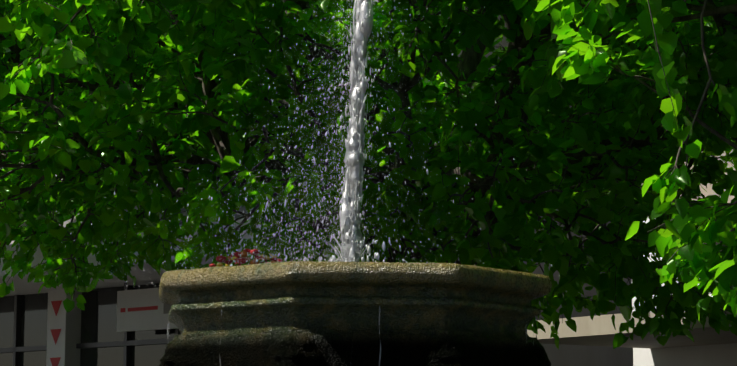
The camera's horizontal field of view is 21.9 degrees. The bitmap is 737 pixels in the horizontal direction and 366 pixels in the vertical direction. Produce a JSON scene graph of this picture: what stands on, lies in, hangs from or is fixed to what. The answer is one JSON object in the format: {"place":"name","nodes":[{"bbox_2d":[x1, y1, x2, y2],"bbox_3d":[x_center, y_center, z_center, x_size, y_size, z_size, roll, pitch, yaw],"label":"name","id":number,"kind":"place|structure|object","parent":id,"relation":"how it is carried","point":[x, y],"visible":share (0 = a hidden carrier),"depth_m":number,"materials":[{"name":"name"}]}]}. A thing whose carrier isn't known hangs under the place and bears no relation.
{"place":"outdoors","nodes":[
{"label":"outdoors","id":0,"kind":"place"},
{"bbox_2d":[0,0,632,365],"bbox_3d":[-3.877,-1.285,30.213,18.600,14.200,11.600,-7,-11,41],"label":"shop building","id":1,"kind":"structure","parent":0,"point":[114,323],"depth_m":23.91,"materials":[{"name":"white paint"}]},
{"bbox_2d":[527,149,736,365],"bbox_3d":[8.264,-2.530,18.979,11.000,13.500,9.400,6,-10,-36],"label":"corner building","id":2,"kind":"structure","parent":0,"point":[709,346],"depth_m":18.62,"materials":[{"name":"white paint"}]},
{"label":"ground","id":3,"kind":"structure","parent":0,"visible":0},
{"bbox_2d":[0,0,217,212],"bbox_3d":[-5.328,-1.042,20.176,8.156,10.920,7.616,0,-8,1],"label":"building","id":4,"kind":"structure","parent":3,"relation":"on","point":[33,157],"depth_m":19.58,"materials":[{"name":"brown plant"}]},
{"bbox_2d":[209,246,284,266],"bbox_3d":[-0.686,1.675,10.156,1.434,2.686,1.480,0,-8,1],"label":"flower tower","id":5,"kind":"structure","parent":3,"relation":"on","point":[244,259],"depth_m":10.23,"materials":[{"name":"red plant"}]},
{"bbox_2d":[159,261,551,365],"bbox_3d":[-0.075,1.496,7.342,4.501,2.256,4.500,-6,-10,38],"label":"fountain","id":6,"kind":"object","parent":3,"relation":"on","point":[300,313],"visible":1,"depth_m":6.84,"materials":[{"name":"stone"}]},
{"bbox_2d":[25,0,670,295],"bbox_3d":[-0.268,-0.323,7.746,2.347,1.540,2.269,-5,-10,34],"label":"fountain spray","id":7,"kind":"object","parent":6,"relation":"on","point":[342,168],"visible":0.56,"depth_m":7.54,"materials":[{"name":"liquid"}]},
{"bbox_2d":[167,306,536,365],"bbox_3d":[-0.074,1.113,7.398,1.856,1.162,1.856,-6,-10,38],"label":"fountain trickles","id":8,"kind":"object","parent":6,"relation":"attached to","point":[168,326],"visible":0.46,"depth_m":6.93,"materials":[{"name":"liquid"}]},
{"bbox_2d":[0,0,736,348],"bbox_3d":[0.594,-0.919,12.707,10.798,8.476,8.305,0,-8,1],"label":"tree","id":9,"kind":"object","parent":3,"relation":"on","point":[152,78],"visible":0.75,"depth_m":11.00,"materials":[{"name":"green plant"}]},
{"bbox_2d":[508,0,736,319],"bbox_3d":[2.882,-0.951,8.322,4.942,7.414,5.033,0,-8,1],"label":"tree branch","id":10,"kind":"object","parent":3,"relation":"on","point":[707,252],"visible":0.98,"depth_m":8.17,"materials":[{"name":"green plant"}]},
{"label":"upper basin water","id":11,"kind":"object","parent":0,"visible":0},
{"bbox_2d":[309,0,406,262],"bbox_3d":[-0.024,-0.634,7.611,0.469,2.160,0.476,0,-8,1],"label":"fountain jet","id":12,"kind":"object","parent":11,"relation":"on","point":[364,27],"visible":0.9,"depth_m":7.55,"materials":[{"name":"white liquid"}]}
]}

